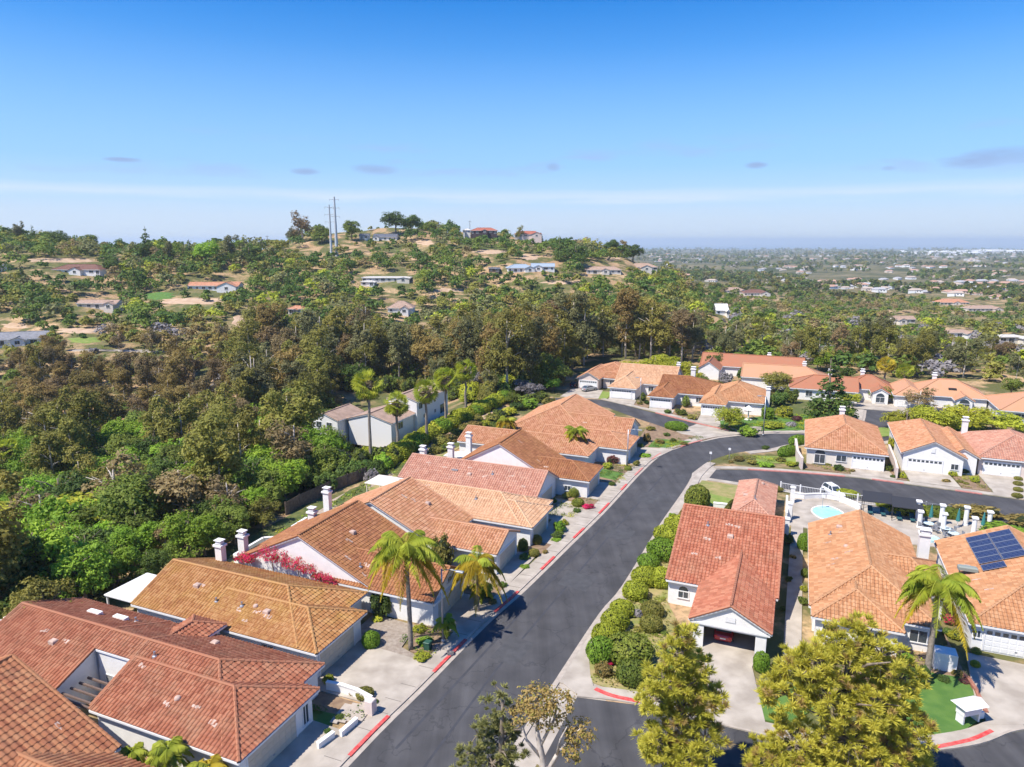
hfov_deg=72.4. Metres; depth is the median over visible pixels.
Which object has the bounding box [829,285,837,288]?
distant house
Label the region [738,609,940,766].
pine tree
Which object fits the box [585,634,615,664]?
shrub
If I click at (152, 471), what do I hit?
broadleaf tree
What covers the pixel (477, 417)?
shrub
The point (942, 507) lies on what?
terrace column
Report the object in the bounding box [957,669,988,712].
brick edging
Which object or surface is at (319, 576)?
bougainvillea
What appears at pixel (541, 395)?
shrub
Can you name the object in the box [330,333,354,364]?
bare brown tree
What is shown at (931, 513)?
parasol
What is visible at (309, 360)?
eucalyptus tree
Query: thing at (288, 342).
eucalyptus tree
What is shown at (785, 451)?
hedge
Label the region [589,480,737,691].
verge bed
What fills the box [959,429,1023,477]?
tiled house
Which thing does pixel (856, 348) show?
eucalyptus tree
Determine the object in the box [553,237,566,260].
conifer tree
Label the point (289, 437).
bare brown tree
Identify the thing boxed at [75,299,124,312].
hillside house
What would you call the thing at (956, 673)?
shrub
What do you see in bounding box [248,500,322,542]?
grass bank
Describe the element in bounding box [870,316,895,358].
eucalyptus tree
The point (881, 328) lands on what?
eucalyptus tree
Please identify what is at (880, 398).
window
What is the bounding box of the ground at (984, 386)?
[0,228,1023,766]
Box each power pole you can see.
[324,205,333,255]
[329,197,339,255]
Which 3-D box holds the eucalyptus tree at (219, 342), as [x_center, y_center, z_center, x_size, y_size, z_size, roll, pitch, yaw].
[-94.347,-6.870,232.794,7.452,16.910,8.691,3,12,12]
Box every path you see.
[317,468,393,513]
[418,408,501,453]
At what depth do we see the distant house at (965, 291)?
844.10 m
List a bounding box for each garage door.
[246,713,297,766]
[318,625,355,675]
[437,583,461,617]
[498,537,515,569]
[532,515,546,543]
[541,484,552,499]
[579,380,596,389]
[588,473,598,495]
[611,388,631,398]
[629,442,636,459]
[650,398,670,408]
[702,405,722,415]
[851,455,884,471]
[896,397,921,407]
[906,457,943,473]
[981,629,1023,657]
[982,460,1021,476]
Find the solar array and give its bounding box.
[966,529,1023,570]
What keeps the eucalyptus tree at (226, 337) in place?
on the ground at (984, 386)
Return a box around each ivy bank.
[334,485,368,505]
[389,453,428,475]
[443,415,516,452]
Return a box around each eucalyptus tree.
[0,384,17,414]
[0,392,24,435]
[0,456,9,493]
[0,469,31,599]
[5,376,22,397]
[6,351,17,367]
[11,221,23,238]
[11,382,51,423]
[12,349,22,365]
[13,349,36,373]
[19,384,45,420]
[19,396,58,435]
[21,341,54,376]
[21,365,48,384]
[21,376,48,390]
[21,423,74,476]
[25,344,50,375]
[31,384,65,406]
[33,388,96,447]
[39,346,69,377]
[40,334,65,349]
[43,375,72,413]
[46,366,68,383]
[46,409,95,470]
[48,345,66,364]
[52,360,68,388]
[53,443,102,488]
[58,352,83,381]
[58,385,111,448]
[66,385,92,401]
[67,369,94,393]
[76,361,107,382]
[78,349,104,371]
[85,371,101,388]
[85,381,112,390]
[92,384,128,422]
[98,387,116,412]
[100,359,110,380]
[102,363,119,391]
[109,350,137,393]
[111,367,132,400]
[122,405,146,416]
[126,396,151,412]
[132,353,164,387]
[133,358,152,384]
[135,383,161,410]
[137,347,156,373]
[137,403,170,441]
[149,364,160,376]
[149,394,199,445]
[153,354,186,386]
[154,372,177,403]
[158,385,188,421]
[161,241,175,258]
[162,386,186,410]
[165,335,191,363]
[170,349,194,385]
[173,363,186,385]
[177,409,247,494]
[178,382,235,435]
[187,393,260,463]
[190,375,222,408]
[197,443,248,499]
[202,346,219,361]
[203,358,223,385]
[206,391,235,406]
[214,338,238,366]
[215,404,271,490]
[216,363,231,385]
[220,235,238,264]
[220,355,237,396]
[222,336,271,387]
[223,333,241,348]
[224,314,261,363]
[224,375,234,398]
[227,352,280,402]
[227,412,278,456]
[228,348,280,401]
[229,397,249,407]
[229,401,260,417]
[231,367,264,406]
[241,298,272,339]
[242,321,268,358]
[250,302,287,343]
[252,325,281,359]
[254,343,279,402]
[257,379,327,447]
[258,341,273,368]
[258,394,290,417]
[264,388,306,419]
[269,327,300,360]
[269,344,305,388]
[271,341,309,378]
[274,318,289,344]
[278,358,311,394]
[281,323,302,340]
[281,334,317,362]
[285,227,297,238]
[286,371,322,414]
[287,441,315,474]
[289,312,322,341]
[290,346,329,387]
[293,308,336,352]
[293,336,332,390]
[299,323,345,374]
[300,316,333,344]
[304,349,326,384]
[309,364,334,403]
[317,333,339,367]
[320,305,353,369]
[325,313,354,339]
[326,368,339,392]
[327,378,338,399]
[333,338,356,366]
[343,316,382,367]
[344,325,359,363]
[351,340,379,369]
[352,313,388,367]
[355,321,389,369]
[358,349,385,372]
[364,315,386,367]
[377,334,400,367]
[381,331,399,370]
[382,318,414,376]
[400,328,425,369]
[409,323,440,378]
[417,336,445,378]
[424,315,448,339]
[426,337,455,367]
[427,359,445,381]
[433,326,448,360]
[442,348,463,376]
[443,301,480,359]
[443,318,481,383]
[451,315,484,369]
[472,314,494,366]
[473,322,509,369]
[477,359,489,383]
[479,299,537,381]
[479,310,494,339]
[480,308,508,319]
[481,367,498,383]
[492,322,523,333]
[494,312,513,322]
[503,315,551,371]
[505,679,598,766]
[509,306,536,334]
[515,225,524,236]
[517,304,540,314]
[520,326,539,369]
[520,356,542,383]
[524,308,561,353]
[526,323,550,358]
[534,300,564,314]
[536,303,580,357]
[541,297,561,359]
[546,318,565,356]
[553,319,579,367]
[554,288,591,364]
[562,293,602,346]
[563,297,586,329]
[569,305,600,365]
[581,298,602,357]
[595,299,621,353]
[596,316,618,356]
[611,287,641,358]
[611,310,632,355]
[619,240,631,250]
[624,296,645,355]
[627,294,676,360]
[629,312,649,358]
[635,307,654,355]
[642,299,676,354]
[661,314,676,354]
[669,307,699,362]
[676,311,698,356]
[678,313,701,356]
[684,315,706,360]
[698,324,709,356]
[706,330,719,348]
[715,322,734,352]
[729,320,746,350]
[750,315,777,348]
[776,338,789,351]
[778,333,791,350]
[779,339,798,354]
[780,341,799,356]
[789,326,815,355]
[803,325,833,369]
[830,323,850,354]
[845,326,868,347]
[845,326,871,364]
[858,317,873,352]
[869,322,900,366]
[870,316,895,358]
[870,322,895,356]
[877,340,898,371]
[892,341,904,357]
[898,338,922,364]
[905,335,923,350]
[910,329,938,373]
[918,328,935,367]
[928,330,947,354]
[940,336,962,371]
[947,333,959,341]
[951,337,986,377]
[955,337,972,367]
[969,347,984,369]
[983,336,1000,353]
[993,343,1006,358]
[1000,341,1017,363]
[1006,352,1023,377]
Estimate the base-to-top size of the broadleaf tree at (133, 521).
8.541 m
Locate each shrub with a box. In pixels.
[291,469,315,490]
[313,469,338,488]
[321,454,347,474]
[322,674,333,683]
[323,728,330,733]
[334,462,359,477]
[335,713,344,719]
[338,379,343,389]
[340,450,350,462]
[342,377,354,390]
[343,442,361,451]
[347,459,369,474]
[350,447,373,461]
[355,686,373,700]
[360,445,368,451]
[361,630,380,648]
[363,468,378,480]
[366,459,386,474]
[369,593,391,616]
[372,368,383,378]
[372,446,386,455]
[372,615,382,622]
[373,451,394,468]
[376,452,398,466]
[377,368,390,376]
[381,375,397,390]
[382,445,400,458]
[387,442,413,461]
[390,365,404,373]
[393,366,407,376]
[396,376,405,391]
[399,439,416,451]
[400,437,424,451]
[401,377,415,390]
[403,432,430,444]
[404,369,418,378]
[413,430,432,439]
[413,623,425,633]
[413,650,431,661]
[415,635,432,646]
[416,375,423,384]
[417,425,439,437]
[428,421,444,433]
[429,444,442,454]
[429,532,454,564]
[431,418,453,433]
[431,434,449,445]
[432,643,441,649]
[439,415,460,428]
[441,443,447,450]
[443,433,458,441]
[447,650,454,655]
[448,390,459,399]
[449,408,473,420]
[450,428,463,436]
[451,381,461,390]
[458,390,477,402]
[459,423,469,429]
[463,382,478,396]
[465,405,475,414]
[467,405,484,414]
[469,370,482,383]
[469,419,484,425]
[470,400,491,412]
[471,413,483,420]
[478,380,489,391]
[478,419,489,425]
[480,385,495,399]
[483,395,502,407]
[484,399,497,409]
[484,412,498,421]
[487,381,496,392]
[488,598,496,604]
[489,391,504,402]
[490,421,499,427]
[492,409,506,417]
[495,383,508,391]
[497,372,509,383]
[498,382,516,392]
[499,581,507,587]
[500,390,510,402]
[502,375,517,384]
[502,407,518,414]
[503,386,519,393]
[509,401,524,410]
[512,376,527,393]
[512,393,530,402]
[518,538,528,550]
[519,552,529,559]
[519,564,529,568]
[520,389,535,394]
[522,397,538,407]
[528,548,539,556]
[529,390,548,401]
[532,534,541,544]
[534,365,554,387]
[541,397,555,404]
[550,531,563,537]
[551,537,561,541]
[553,519,565,531]
[556,373,566,384]
[561,492,570,497]
[569,487,578,497]
[571,498,584,506]
[572,508,580,512]
[582,503,594,508]
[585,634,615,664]
[591,621,620,640]
[594,660,613,678]
[600,607,629,631]
[602,462,612,468]
[606,455,619,463]
[606,630,653,667]
[609,598,634,617]
[616,657,648,688]
[622,580,648,601]
[624,466,631,470]
[630,565,655,587]
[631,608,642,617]
[633,460,639,465]
[634,625,641,631]
[637,553,659,566]
[639,453,650,457]
[639,613,662,633]
[640,600,664,616]
[641,392,646,400]
[642,433,650,441]
[645,426,655,429]
[646,536,673,561]
[650,566,668,588]
[653,523,676,540]
[655,438,664,443]
[660,630,668,634]
[664,514,680,527]
[675,409,687,414]
[681,395,690,406]
[684,484,710,505]
[687,415,696,418]
[718,372,733,382]
[733,455,743,460]
[736,367,741,378]
[738,425,758,436]
[746,458,756,463]
[753,650,769,673]
[757,461,774,467]
[759,421,784,428]
[761,407,774,419]
[770,390,788,404]
[775,405,792,415]
[775,456,786,461]
[783,386,799,402]
[784,533,794,542]
[784,576,792,581]
[785,461,796,465]
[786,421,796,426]
[791,416,802,420]
[797,533,807,550]
[798,596,807,604]
[799,585,807,591]
[801,568,807,577]
[834,464,844,469]
[884,463,893,470]
[887,436,894,449]
[898,471,907,477]
[898,652,913,662]
[900,664,930,683]
[936,674,950,683]
[942,627,951,634]
[944,614,956,625]
[946,628,960,639]
[948,471,957,475]
[950,669,963,676]
[959,677,969,684]
[962,469,969,473]
[969,476,979,482]
[970,660,980,667]
[971,647,981,654]
[1011,492,1023,497]
[1012,481,1023,485]
[1013,476,1022,480]
[1013,487,1023,491]
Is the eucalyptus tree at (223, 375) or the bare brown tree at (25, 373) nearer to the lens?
the eucalyptus tree at (223, 375)
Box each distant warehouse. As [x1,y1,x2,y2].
[925,252,950,254]
[972,251,996,253]
[1006,250,1023,252]
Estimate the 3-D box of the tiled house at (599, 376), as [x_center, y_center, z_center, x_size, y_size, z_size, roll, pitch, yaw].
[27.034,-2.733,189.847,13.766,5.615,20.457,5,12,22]
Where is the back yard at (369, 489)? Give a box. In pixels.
[134,446,458,611]
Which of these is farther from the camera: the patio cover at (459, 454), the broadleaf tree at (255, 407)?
the broadleaf tree at (255, 407)
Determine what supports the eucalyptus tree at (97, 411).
on the ground at (984, 386)
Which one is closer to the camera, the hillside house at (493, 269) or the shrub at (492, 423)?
the shrub at (492, 423)
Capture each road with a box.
[66,349,168,352]
[349,410,896,766]
[538,398,694,430]
[545,697,1023,766]
[709,469,1023,526]
[863,408,978,413]
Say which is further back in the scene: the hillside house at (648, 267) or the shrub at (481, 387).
the hillside house at (648, 267)
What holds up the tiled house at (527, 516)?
on the ground at (984, 386)
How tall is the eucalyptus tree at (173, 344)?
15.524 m
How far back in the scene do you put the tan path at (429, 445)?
140.28 m
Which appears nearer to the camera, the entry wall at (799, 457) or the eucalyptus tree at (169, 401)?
the entry wall at (799, 457)
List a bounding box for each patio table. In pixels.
[923,521,933,526]
[931,535,939,542]
[948,531,958,535]
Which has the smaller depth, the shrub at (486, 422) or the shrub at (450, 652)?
the shrub at (450, 652)
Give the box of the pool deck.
[783,493,982,670]
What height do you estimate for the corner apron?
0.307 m
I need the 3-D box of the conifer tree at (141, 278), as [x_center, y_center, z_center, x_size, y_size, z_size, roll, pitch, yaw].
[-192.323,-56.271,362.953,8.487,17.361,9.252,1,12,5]
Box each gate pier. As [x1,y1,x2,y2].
[364,696,376,715]
[784,516,790,534]
[787,501,792,517]
[790,486,795,502]
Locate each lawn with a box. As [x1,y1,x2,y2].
[68,337,100,343]
[145,292,175,299]
[312,409,980,735]
[599,391,889,506]
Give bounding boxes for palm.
[0,438,20,461]
[120,742,149,764]
[145,735,193,766]
[186,753,228,766]
[350,369,383,454]
[368,529,449,650]
[383,390,409,441]
[412,377,438,434]
[432,613,458,639]
[433,367,457,417]
[448,545,507,616]
[454,359,477,407]
[469,582,492,604]
[496,416,516,429]
[564,425,588,442]
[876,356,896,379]
[894,564,982,682]
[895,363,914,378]
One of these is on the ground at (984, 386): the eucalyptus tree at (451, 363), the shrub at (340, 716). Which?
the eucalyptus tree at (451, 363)
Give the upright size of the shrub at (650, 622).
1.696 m
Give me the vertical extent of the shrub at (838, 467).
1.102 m
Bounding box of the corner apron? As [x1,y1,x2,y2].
[510,466,715,766]
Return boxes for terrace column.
[915,499,922,520]
[916,509,924,527]
[939,503,946,522]
[940,512,948,531]
[962,505,970,525]
[970,516,978,532]
[987,510,994,521]
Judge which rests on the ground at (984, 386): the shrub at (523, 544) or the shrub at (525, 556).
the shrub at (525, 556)
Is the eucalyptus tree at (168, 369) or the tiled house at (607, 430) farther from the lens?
the eucalyptus tree at (168, 369)
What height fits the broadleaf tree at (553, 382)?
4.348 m
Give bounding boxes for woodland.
[0,219,1023,413]
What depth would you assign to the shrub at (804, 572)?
80.56 m
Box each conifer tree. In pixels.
[15,262,27,283]
[126,262,144,293]
[135,260,150,286]
[139,226,151,256]
[182,239,194,260]
[259,260,268,275]
[272,279,281,295]
[282,271,295,295]
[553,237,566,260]
[801,358,858,417]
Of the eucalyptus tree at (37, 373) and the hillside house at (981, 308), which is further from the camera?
the hillside house at (981, 308)
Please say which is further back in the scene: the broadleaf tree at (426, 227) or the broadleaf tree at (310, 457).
the broadleaf tree at (426, 227)
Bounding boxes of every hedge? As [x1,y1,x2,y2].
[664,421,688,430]
[724,499,733,508]
[777,445,795,456]
[788,434,804,444]
[836,488,860,498]
[876,503,926,508]
[887,507,928,516]
[923,505,963,519]
[948,503,1005,519]
[978,520,1023,532]
[1004,513,1023,526]
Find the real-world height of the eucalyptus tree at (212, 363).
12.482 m
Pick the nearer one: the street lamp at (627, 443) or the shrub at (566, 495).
the shrub at (566, 495)
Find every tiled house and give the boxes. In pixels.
[0,597,324,766]
[0,654,153,766]
[130,538,367,677]
[233,500,467,625]
[306,476,520,573]
[397,445,558,499]
[417,479,552,546]
[446,428,603,497]
[457,425,598,463]
[505,394,640,464]
[576,361,621,389]
[607,362,682,399]
[647,366,722,409]
[665,503,784,657]
[698,352,804,379]
[699,380,770,416]
[740,361,827,389]
[789,369,858,402]
[804,406,888,471]
[808,509,948,656]
[855,368,892,404]
[887,416,980,475]
[889,372,989,408]
[934,525,1023,658]
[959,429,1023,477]
[985,391,1023,422]
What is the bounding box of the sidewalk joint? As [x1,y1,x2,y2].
[324,457,647,760]
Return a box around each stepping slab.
[330,703,350,723]
[338,703,358,722]
[347,702,364,721]
[357,707,366,721]
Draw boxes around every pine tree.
[449,680,531,766]
[631,618,736,766]
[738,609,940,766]
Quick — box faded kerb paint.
[634,412,981,494]
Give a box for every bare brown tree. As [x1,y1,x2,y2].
[0,358,17,372]
[5,484,57,519]
[20,364,34,376]
[21,397,60,429]
[80,447,152,500]
[103,321,118,333]
[110,332,125,349]
[112,373,134,393]
[139,468,222,516]
[140,327,159,352]
[150,363,165,382]
[152,333,162,347]
[152,524,173,549]
[165,467,187,484]
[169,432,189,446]
[177,365,195,393]
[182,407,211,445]
[184,355,204,377]
[185,378,199,394]
[188,389,199,411]
[205,473,249,512]
[206,359,221,374]
[209,339,224,361]
[212,321,229,339]
[261,420,315,464]
[269,418,293,458]
[291,210,310,240]
[329,393,342,406]
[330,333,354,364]
[344,315,353,325]
[352,303,375,322]
[659,325,680,356]
[692,307,706,320]
[902,386,938,407]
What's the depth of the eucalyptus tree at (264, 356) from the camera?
211.63 m
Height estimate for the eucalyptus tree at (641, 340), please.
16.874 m
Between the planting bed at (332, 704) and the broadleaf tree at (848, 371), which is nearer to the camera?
the planting bed at (332, 704)
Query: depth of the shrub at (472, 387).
178.91 m
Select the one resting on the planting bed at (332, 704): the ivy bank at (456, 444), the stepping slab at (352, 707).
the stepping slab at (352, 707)
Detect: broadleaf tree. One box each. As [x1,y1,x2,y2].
[0,448,46,477]
[0,481,36,500]
[0,491,113,527]
[0,492,36,505]
[0,533,65,611]
[0,598,10,618]
[1,575,82,619]
[3,435,43,453]
[4,428,16,437]
[7,427,48,443]
[8,474,67,495]
[8,495,97,528]
[9,517,75,583]
[12,522,75,576]
[17,467,56,481]
[24,450,76,477]
[33,469,97,497]
[41,503,119,530]
[45,230,70,242]
[47,520,93,547]
[49,471,81,480]
[50,537,116,598]
[56,518,119,547]
[61,554,90,588]
[67,453,101,473]
[72,525,120,551]
[76,447,109,462]
[77,492,125,518]
[81,234,97,241]
[83,444,147,478]
[86,465,111,479]
[87,432,144,459]
[89,429,124,451]
[91,441,112,454]
[92,470,177,548]
[95,254,126,272]
[95,545,141,583]
[97,419,125,431]
[98,540,142,589]
[99,417,137,435]
[105,503,161,551]
[105,521,163,566]
[108,437,143,457]
[108,467,172,486]
[109,409,152,435]
[121,419,142,435]
[121,434,167,456]
[121,548,171,580]
[123,461,148,470]
[128,451,153,463]
[134,242,162,257]
[134,419,182,439]
[144,442,192,469]
[144,457,153,467]
[146,454,187,479]
[148,435,191,457]
[149,497,184,522]
[154,508,226,557]
[159,539,197,560]
[168,460,199,475]
[176,495,215,521]
[182,527,217,555]
[190,240,221,265]
[201,494,247,527]
[204,467,246,502]
[210,520,242,544]
[216,504,250,544]
[230,403,263,416]
[231,455,277,486]
[233,246,263,261]
[239,486,273,505]
[240,496,281,527]
[241,444,286,478]
[243,477,280,496]
[251,458,298,499]
[252,466,288,509]
[266,458,310,498]
[280,387,299,398]
[280,455,318,475]
[295,461,320,475]
[298,425,349,456]
[308,443,351,474]
[310,392,338,412]
[312,225,331,242]
[319,425,350,443]
[332,436,353,454]
[339,361,373,382]
[343,220,360,239]
[379,211,407,233]
[402,214,423,230]
[423,222,435,230]
[447,349,476,368]
[480,361,515,380]
[504,391,517,402]
[513,378,545,393]
[530,352,570,387]
[543,378,561,391]
[554,342,589,370]
[559,245,590,266]
[564,369,573,376]
[603,239,620,248]
[620,360,651,363]
[621,244,644,261]
[639,354,672,365]
[650,354,680,361]
[656,361,691,371]
[682,366,705,376]
[696,375,716,381]
[698,353,721,362]
[711,406,744,427]
[759,371,792,391]
[810,352,832,370]
[833,366,855,376]
[835,393,862,402]
[850,351,872,366]
[867,386,893,398]
[879,407,919,422]
[894,354,919,377]
[905,404,961,429]
[940,403,992,427]
[971,409,1023,430]
[1001,377,1023,392]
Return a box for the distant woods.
[262,246,1023,300]
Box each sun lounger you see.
[868,505,872,514]
[880,507,885,516]
[896,511,901,520]
[909,513,915,522]
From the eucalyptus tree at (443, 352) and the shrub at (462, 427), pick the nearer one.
the shrub at (462, 427)
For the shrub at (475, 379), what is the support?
on the ground at (984, 386)
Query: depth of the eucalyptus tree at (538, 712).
45.91 m
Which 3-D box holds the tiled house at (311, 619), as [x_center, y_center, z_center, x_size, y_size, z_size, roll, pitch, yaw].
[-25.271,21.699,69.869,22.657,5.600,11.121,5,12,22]
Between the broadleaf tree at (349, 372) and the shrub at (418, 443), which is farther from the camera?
the broadleaf tree at (349, 372)
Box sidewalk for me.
[315,398,1023,766]
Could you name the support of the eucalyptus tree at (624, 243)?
on the ground at (984, 386)
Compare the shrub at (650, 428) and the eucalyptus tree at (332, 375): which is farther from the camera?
the eucalyptus tree at (332, 375)
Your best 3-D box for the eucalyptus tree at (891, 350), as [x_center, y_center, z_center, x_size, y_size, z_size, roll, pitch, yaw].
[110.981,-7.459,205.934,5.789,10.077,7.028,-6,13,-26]
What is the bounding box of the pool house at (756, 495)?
[731,479,777,514]
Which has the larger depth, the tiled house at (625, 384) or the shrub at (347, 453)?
the tiled house at (625, 384)
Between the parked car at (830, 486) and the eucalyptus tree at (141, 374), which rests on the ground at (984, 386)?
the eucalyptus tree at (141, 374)
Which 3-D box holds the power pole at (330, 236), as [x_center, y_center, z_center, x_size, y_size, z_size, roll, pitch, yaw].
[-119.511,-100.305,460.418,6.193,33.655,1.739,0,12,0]
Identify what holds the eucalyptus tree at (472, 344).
on the ground at (984, 386)
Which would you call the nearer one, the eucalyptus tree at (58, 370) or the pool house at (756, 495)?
the pool house at (756, 495)
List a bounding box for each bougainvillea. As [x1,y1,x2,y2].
[233,551,255,564]
[256,545,290,570]
[280,555,317,576]
[310,570,338,584]
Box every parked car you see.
[570,380,578,387]
[580,385,597,391]
[713,628,733,641]
[821,482,845,496]
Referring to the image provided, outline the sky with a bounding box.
[0,0,1023,242]
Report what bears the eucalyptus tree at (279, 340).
on the ground at (984, 386)
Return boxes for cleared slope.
[2,323,27,327]
[27,258,93,262]
[56,327,95,332]
[160,298,221,303]
[232,315,247,326]
[415,240,433,244]
[434,288,463,291]
[471,249,507,253]
[520,254,540,259]
[540,281,580,283]
[605,257,631,260]
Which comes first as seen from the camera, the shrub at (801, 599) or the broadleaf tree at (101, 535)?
the shrub at (801, 599)
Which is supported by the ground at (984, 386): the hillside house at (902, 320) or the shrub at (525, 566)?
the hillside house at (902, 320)
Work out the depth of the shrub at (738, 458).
123.25 m
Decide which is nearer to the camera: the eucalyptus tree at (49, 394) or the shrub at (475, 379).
the eucalyptus tree at (49, 394)
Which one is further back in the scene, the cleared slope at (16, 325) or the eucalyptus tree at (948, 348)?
the cleared slope at (16, 325)
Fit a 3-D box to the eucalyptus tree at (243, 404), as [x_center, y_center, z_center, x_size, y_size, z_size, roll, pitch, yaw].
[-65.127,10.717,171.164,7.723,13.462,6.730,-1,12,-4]
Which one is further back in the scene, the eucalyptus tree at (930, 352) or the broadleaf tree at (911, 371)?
the eucalyptus tree at (930, 352)
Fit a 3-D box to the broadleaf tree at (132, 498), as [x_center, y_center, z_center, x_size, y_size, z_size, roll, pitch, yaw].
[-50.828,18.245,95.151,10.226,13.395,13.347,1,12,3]
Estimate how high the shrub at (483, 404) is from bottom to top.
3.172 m
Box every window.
[104,673,113,682]
[260,642,274,649]
[302,702,310,727]
[316,421,321,427]
[398,421,403,429]
[440,403,443,413]
[447,574,451,583]
[563,485,570,490]
[677,586,688,599]
[805,391,812,396]
[813,450,825,463]
[822,624,840,637]
[836,455,846,462]
[875,393,884,402]
[907,628,928,644]
[950,464,958,470]
[960,399,969,408]
[972,629,981,638]
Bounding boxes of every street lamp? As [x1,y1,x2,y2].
[441,569,463,642]
[627,429,641,465]
[757,395,765,435]
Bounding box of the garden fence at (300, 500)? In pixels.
[284,467,366,514]
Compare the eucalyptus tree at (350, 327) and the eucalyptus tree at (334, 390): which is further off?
the eucalyptus tree at (350, 327)
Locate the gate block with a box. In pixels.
[932,645,957,671]
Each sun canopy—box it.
[861,490,892,517]
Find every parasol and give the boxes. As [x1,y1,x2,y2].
[929,504,932,521]
[956,508,959,527]
[981,512,985,525]
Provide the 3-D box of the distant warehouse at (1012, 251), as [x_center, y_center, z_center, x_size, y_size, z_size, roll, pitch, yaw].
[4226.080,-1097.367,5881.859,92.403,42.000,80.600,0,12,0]
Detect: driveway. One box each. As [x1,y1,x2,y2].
[266,447,1023,766]
[560,388,1023,495]
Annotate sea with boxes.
[110,243,1023,248]
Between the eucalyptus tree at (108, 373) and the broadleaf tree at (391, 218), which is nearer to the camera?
the eucalyptus tree at (108, 373)
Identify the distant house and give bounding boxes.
[705,279,717,281]
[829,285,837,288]
[854,283,868,287]
[861,287,872,290]
[872,287,886,292]
[905,276,916,279]
[908,288,922,293]
[947,291,963,296]
[953,289,969,293]
[975,279,988,281]
[988,294,1004,298]
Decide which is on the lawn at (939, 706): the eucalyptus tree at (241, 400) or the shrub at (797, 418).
the shrub at (797, 418)
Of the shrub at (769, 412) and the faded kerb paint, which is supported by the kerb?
the faded kerb paint
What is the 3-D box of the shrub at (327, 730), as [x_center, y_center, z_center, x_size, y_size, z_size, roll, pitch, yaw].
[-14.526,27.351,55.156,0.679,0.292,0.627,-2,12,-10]
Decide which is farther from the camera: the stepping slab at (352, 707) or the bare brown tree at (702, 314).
the bare brown tree at (702, 314)
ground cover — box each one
[134,408,1023,611]
[312,435,702,720]
[591,561,679,692]
[674,411,990,696]
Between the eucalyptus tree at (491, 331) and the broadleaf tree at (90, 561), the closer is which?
the broadleaf tree at (90, 561)
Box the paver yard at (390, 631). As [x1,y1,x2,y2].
[358,615,415,657]
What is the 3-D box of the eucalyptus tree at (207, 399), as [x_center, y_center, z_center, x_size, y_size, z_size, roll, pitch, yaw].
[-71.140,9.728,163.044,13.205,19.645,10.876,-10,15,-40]
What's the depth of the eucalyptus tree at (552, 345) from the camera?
188.86 m
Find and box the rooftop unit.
[957,564,978,572]
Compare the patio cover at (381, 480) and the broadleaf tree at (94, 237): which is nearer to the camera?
the patio cover at (381, 480)
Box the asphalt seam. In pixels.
[395,475,663,766]
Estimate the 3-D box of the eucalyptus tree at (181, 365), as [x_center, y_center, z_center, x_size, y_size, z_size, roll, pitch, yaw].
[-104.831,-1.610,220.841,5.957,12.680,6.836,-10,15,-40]
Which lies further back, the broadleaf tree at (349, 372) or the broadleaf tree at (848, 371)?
the broadleaf tree at (349, 372)
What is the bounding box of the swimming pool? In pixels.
[811,505,843,518]
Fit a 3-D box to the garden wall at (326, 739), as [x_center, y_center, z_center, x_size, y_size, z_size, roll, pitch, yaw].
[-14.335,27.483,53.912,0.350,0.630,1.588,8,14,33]
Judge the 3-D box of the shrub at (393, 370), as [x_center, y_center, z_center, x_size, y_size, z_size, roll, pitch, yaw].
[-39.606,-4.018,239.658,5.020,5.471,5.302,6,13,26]
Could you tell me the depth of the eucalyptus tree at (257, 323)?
237.28 m
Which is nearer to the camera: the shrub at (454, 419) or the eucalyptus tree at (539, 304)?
the shrub at (454, 419)
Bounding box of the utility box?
[423,639,431,650]
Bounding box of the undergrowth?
[0,225,1023,599]
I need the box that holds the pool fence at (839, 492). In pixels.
[780,481,872,504]
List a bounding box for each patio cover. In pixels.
[104,573,156,603]
[364,475,400,491]
[443,451,468,457]
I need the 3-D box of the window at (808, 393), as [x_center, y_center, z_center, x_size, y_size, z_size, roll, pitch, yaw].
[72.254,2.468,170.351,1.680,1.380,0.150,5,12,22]
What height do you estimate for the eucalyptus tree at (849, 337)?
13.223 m
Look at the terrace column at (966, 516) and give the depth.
94.77 m
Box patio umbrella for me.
[743,406,753,419]
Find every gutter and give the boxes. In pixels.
[341,410,866,766]
[516,424,740,764]
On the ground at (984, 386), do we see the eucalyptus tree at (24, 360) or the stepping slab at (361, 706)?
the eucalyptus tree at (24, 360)
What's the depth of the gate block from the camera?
62.84 m
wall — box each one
[233,536,272,562]
[316,730,334,748]
[325,680,372,701]
[339,717,357,736]
[713,502,727,507]
[785,495,787,516]
[794,438,803,469]
[795,492,860,508]
[888,444,898,478]
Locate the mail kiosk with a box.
[951,696,988,724]
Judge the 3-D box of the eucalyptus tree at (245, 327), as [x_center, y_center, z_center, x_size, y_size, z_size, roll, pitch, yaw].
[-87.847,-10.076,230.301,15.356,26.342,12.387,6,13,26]
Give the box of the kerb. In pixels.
[337,410,1023,766]
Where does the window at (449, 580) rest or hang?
in the tiled house at (338, 543)
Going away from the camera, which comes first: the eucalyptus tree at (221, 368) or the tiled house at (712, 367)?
the tiled house at (712, 367)
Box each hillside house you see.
[0,330,49,347]
[50,264,112,275]
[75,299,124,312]
[187,281,243,292]
[287,305,307,313]
[313,382,447,446]
[359,233,370,240]
[360,280,377,286]
[361,276,411,283]
[372,234,398,240]
[387,301,415,316]
[463,228,470,237]
[470,228,497,238]
[488,267,499,273]
[505,264,535,272]
[515,231,541,242]
[531,263,554,272]
[585,266,621,274]
[634,263,656,273]
[713,304,729,317]
[724,287,744,293]
[740,289,770,296]
[890,316,915,324]
[932,299,969,304]
[945,329,973,338]
[960,305,1003,311]
[994,334,1023,343]
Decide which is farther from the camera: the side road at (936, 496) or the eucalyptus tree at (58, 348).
the eucalyptus tree at (58, 348)
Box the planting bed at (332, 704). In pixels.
[312,400,991,723]

